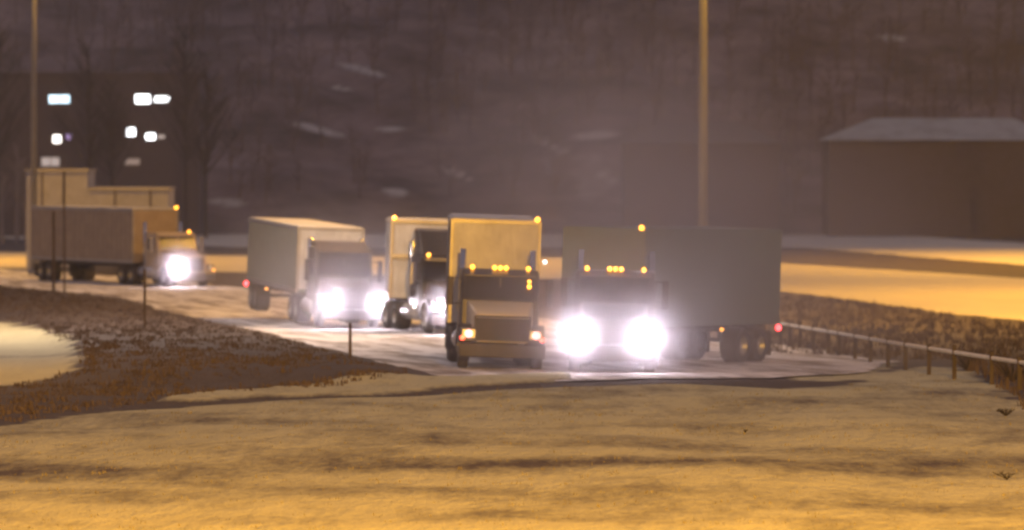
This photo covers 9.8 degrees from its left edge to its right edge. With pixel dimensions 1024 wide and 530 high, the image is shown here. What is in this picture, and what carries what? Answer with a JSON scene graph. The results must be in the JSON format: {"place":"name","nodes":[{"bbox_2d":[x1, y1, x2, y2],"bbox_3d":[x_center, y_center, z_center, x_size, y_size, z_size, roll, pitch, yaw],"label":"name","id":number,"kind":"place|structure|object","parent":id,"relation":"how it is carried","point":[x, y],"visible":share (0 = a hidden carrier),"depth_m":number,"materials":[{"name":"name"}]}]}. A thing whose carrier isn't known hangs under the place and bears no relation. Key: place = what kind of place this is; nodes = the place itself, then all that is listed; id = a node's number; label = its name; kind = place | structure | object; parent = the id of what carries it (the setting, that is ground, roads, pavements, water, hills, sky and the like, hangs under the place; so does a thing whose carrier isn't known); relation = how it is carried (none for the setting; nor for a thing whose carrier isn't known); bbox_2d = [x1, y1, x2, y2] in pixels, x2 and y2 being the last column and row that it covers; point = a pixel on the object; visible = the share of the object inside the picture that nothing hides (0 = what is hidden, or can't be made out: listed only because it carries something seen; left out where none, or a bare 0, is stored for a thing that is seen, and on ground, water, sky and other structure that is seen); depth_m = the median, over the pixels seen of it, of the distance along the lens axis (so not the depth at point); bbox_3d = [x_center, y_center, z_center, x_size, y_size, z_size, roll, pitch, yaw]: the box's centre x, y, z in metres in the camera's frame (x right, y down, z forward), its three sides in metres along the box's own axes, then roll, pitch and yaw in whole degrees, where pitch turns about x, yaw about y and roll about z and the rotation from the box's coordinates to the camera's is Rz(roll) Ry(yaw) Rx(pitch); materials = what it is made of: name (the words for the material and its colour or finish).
{"place":"outdoors","nodes":[
{"label":"outdoors","id":0,"kind":"place"},
{"bbox_2d":[0,365,407,421],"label":"trodden grass","id":1,"kind":"structure","parent":0,"point":[127,389],"depth_m":147.06,"materials":[{"name":"brown plant"}]},
{"bbox_2d":[0,269,900,380],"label":"access road","id":2,"kind":"structure","parent":0,"point":[414,346],"depth_m":196.41,"materials":[{"name":"white snow"}]},
{"bbox_2d":[31,206,215,286],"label":"articulated lorry","id":3,"kind":"object","parent":2,"relation":"on","point":[132,242],"visible":0.95,"depth_m":306.42,"materials":[{"name":"metal"}]},
{"bbox_2d":[147,236,155,267],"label":"door","id":4,"kind":"structure","parent":3,"relation":"in","point":[151,257],"depth_m":303.10,"materials":[{"name":"beige paint"}]},
{"bbox_2d":[244,217,382,327],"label":"articulated lorry","id":5,"kind":"object","parent":2,"relation":"on","point":[321,271],"visible":1,"depth_m":225.59,"materials":[{"name":"metal"}]},
{"bbox_2d":[307,257,314,299],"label":"door","id":6,"kind":"structure","parent":5,"relation":"in","point":[311,268],"depth_m":223.55,"materials":[{"name":"brown paint"}]},
{"bbox_2d":[382,216,447,332],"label":"articulated lorry","id":7,"kind":"object","parent":2,"relation":"on","point":[415,263],"visible":0.56,"depth_m":214.30,"materials":[{"name":"metal"}]},
{"bbox_2d":[411,260,420,304],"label":"door","id":8,"kind":"structure","parent":7,"relation":"in","point":[415,288],"depth_m":213.42,"materials":[{"name":"black paint"}]},
{"bbox_2d":[444,213,553,368],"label":"articulated lorry","id":9,"kind":"object","parent":2,"relation":"on","point":[492,305],"visible":1,"depth_m":165.73,"materials":[{"name":"metal"}]},
{"bbox_2d":[457,274,460,322],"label":"door","id":10,"kind":"structure","parent":9,"relation":"in","point":[459,287],"depth_m":166.09,"materials":[{"name":"black paint"}]},
{"bbox_2d":[560,225,782,371],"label":"articulated lorry","id":11,"kind":"object","parent":2,"relation":"on","point":[642,295],"visible":1,"depth_m":167.05,"materials":[{"name":"metal"}]},
{"bbox_2d":[574,276,575,313],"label":"door","id":12,"kind":"structure","parent":11,"relation":"in","point":[575,276],"depth_m":163.43,"materials":[{"name":"blue paint"}]},
{"bbox_2d":[653,277,655,327],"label":"door","id":13,"kind":"structure","parent":11,"relation":"in","point":[655,277],"depth_m":163.41,"materials":[{"name":"blue paint"}]},
{"bbox_2d":[0,237,1023,529],"bbox_3d":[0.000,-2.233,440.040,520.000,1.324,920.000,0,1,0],"label":"ground","id":14,"kind":"structure","parent":0,"point":[880,485],"depth_m":120.93,"materials":[{"name":"white snow"}]},
{"bbox_2d":[16,192,25,245],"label":"bare tree","id":15,"kind":"object","parent":14,"relation":"on","point":[24,217],"visible":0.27,"depth_m":429.93,"materials":[{"name":"brown plant"}]},
{"bbox_2d":[28,0,37,274],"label":"street lamp","id":16,"kind":"object","parent":14,"relation":"on","point":[31,271],"visible":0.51,"depth_m":329.76,"materials":[{"name":"metal"}]},
{"bbox_2d":[52,211,54,291],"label":"roadside post","id":17,"kind":"object","parent":14,"relation":"on","point":[53,250],"visible":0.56,"depth_m":278.27,"materials":[{"name":"metal"}]},
{"bbox_2d":[63,171,64,291],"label":"roadside post","id":18,"kind":"object","parent":14,"relation":"on","point":[63,231],"visible":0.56,"depth_m":288.28,"materials":[{"name":"metal"}]},
{"bbox_2d":[48,33,133,168],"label":"bare tree","id":19,"kind":"object","parent":14,"relation":"on","point":[88,73],"visible":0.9,"depth_m":461.61,"materials":[{"name":"brown plant"}]},
{"bbox_2d":[25,169,175,272],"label":"roadside building","id":20,"kind":"structure","parent":14,"relation":"on","point":[81,189],"depth_m":335.99,"materials":[{"name":"brown"}]},
{"bbox_2d":[95,265,119,272],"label":"door","id":21,"kind":"structure","parent":20,"relation":"in","point":[99,269],"depth_m":336.00,"materials":[{"name":"grey metal"}]},
{"bbox_2d":[0,72,210,235],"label":"apartment building","id":22,"kind":"structure","parent":14,"relation":"on","point":[154,159],"depth_m":475.89,"materials":[{"name":"white"}]},
{"bbox_2d":[41,157,59,166],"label":"window","id":23,"kind":"structure","parent":22,"relation":"in","point":[45,161],"depth_m":475.92,"materials":[{"name":"white glass"}]},
{"bbox_2d":[52,134,61,143],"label":"window","id":24,"kind":"structure","parent":22,"relation":"in","point":[56,138],"depth_m":475.80,"materials":[{"name":"white glass"}]},
{"bbox_2d":[48,94,69,103],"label":"window","id":25,"kind":"structure","parent":22,"relation":"in","point":[52,98],"depth_m":475.80,"materials":[{"name":"white glass"}]},
{"bbox_2d":[65,133,72,139],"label":"window","id":26,"kind":"structure","parent":22,"relation":"in","point":[67,136],"depth_m":475.80,"materials":[{"name":"purple glass"}]},
{"bbox_2d":[126,127,135,136],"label":"window","id":27,"kind":"structure","parent":22,"relation":"in","point":[132,128],"depth_m":475.80,"materials":[{"name":"white glass"}]},
{"bbox_2d":[123,158,140,165],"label":"window","id":28,"kind":"structure","parent":22,"relation":"in","point":[130,161],"depth_m":475.92,"materials":[{"name":"brown"}]},
{"bbox_2d":[135,94,150,103],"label":"window","id":29,"kind":"structure","parent":22,"relation":"in","point":[139,98],"depth_m":475.80,"materials":[{"name":"white glass"}]},
{"bbox_2d":[145,133,155,140],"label":"window","id":30,"kind":"structure","parent":22,"relation":"in","point":[148,136],"depth_m":475.80,"materials":[{"name":"white glass"}]},
{"bbox_2d":[157,134,165,138],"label":"window","id":31,"kind":"structure","parent":22,"relation":"in","point":[159,136],"depth_m":475.80,"materials":[{"name":"brown"}]},
{"bbox_2d":[154,96,169,102],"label":"window","id":32,"kind":"structure","parent":22,"relation":"in","point":[162,97],"depth_m":475.80,"materials":[{"name":"white glass"}]},
{"bbox_2d":[77,73,142,186],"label":"bare tree","id":33,"kind":"object","parent":14,"relation":"on","point":[111,128],"visible":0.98,"depth_m":457.84,"materials":[{"name":"brown plant"}]},
{"bbox_2d":[143,269,145,325],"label":"roadside post","id":34,"kind":"object","parent":14,"relation":"on","point":[144,296],"visible":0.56,"depth_m":205.79,"materials":[{"name":"metal"}]},
{"bbox_2d":[144,20,229,231],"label":"bare tree","id":35,"kind":"object","parent":14,"relation":"on","point":[184,105],"visible":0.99,"depth_m":459.83,"materials":[{"name":"brown plant"}]},
{"bbox_2d":[0,284,406,383],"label":"dead grass","id":36,"kind":"structure","parent":14,"relation":"on","point":[91,358],"depth_m":187.34,"materials":[{"name":"brown plant"}]},
{"bbox_2d":[177,63,240,237],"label":"bare tree","id":37,"kind":"object","parent":14,"relation":"on","point":[207,153],"visible":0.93,"depth_m":463.88,"materials":[{"name":"brown plant"}]},
{"bbox_2d":[349,323,351,356],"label":"roadside post","id":38,"kind":"object","parent":14,"relation":"on","point":[350,339],"visible":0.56,"depth_m":172.10,"materials":[{"name":"metal"}]},
{"bbox_2d":[0,371,1022,529],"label":"field stubble","id":39,"kind":"object","parent":14,"relation":"on","point":[459,524],"visible":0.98,"depth_m":117.22,"materials":[{"name":"brown plant"}]},
{"bbox_2d":[618,123,782,228],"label":"house","id":40,"kind":"structure","parent":14,"relation":"on","point":[659,174],"depth_m":482.38,"materials":[{"name":"grey"}]},
{"bbox_2d":[698,0,707,225],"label":"street lamp","id":41,"kind":"object","parent":14,"relation":"on","point":[703,168],"visible":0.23,"depth_m":235.79,"materials":[{"name":"metal"}]},
{"bbox_2d":[753,321,1023,389],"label":"guard rail","id":42,"kind":"object","parent":14,"relation":"on","point":[990,357],"visible":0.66,"depth_m":164.69,"materials":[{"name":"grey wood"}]},
{"bbox_2d":[766,293,1023,409],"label":"roadside weeds","id":43,"kind":"object","parent":14,"relation":"on","point":[921,337],"visible":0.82,"depth_m":211.93,"materials":[{"name":"brown plant"}]},
{"bbox_2d":[819,118,1023,236],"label":"house","id":44,"kind":"structure","parent":14,"relation":"on","point":[942,177],"depth_m":474.38,"materials":[{"name":"grey"}]},
{"bbox_2d":[943,344,983,370],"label":"shrub","id":45,"kind":"object","parent":14,"relation":"on","point":[964,366],"visible":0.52,"depth_m":163.76,"materials":[{"name":"brown plant"}]},
{"bbox_2d":[969,344,1023,381],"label":"shrub","id":46,"kind":"object","parent":14,"relation":"on","point":[1008,371],"visible":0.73,"depth_m":154.80,"materials":[{"name":"brown plant"}]},
{"bbox_2d":[993,471,1015,479],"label":"shrub","id":47,"kind":"object","parent":14,"relation":"on","point":[1005,477],"visible":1,"depth_m":107.99,"materials":[{"name":"brown plant"}]},
{"bbox_2d":[996,408,1014,415],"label":"shrub","id":48,"kind":"object","parent":14,"relation":"on","point":[1005,413],"visible":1,"depth_m":133.41,"materials":[{"name":"brown plant"}]},
{"bbox_2d":[0,0,1023,233],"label":"hillside","id":49,"kind":"structure","parent":0,"point":[403,180],"depth_m":526.68,"materials":[{"name":"brown soil"}]},
{"bbox_2d":[0,0,1023,214],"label":"woodland","id":50,"kind":"object","parent":49,"relation":"on","point":[660,85],"visible":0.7,"depth_m":523.99,"materials":[{"name":"brown plant"}]},
{"bbox_2d":[0,252,1023,320],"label":"highway","id":51,"kind":"structure","parent":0,"point":[985,296],"depth_m":304.06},
{"bbox_2d":[4,234,1023,264],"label":"road","id":52,"kind":"structure","parent":0,"point":[972,250],"depth_m":433.82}
]}

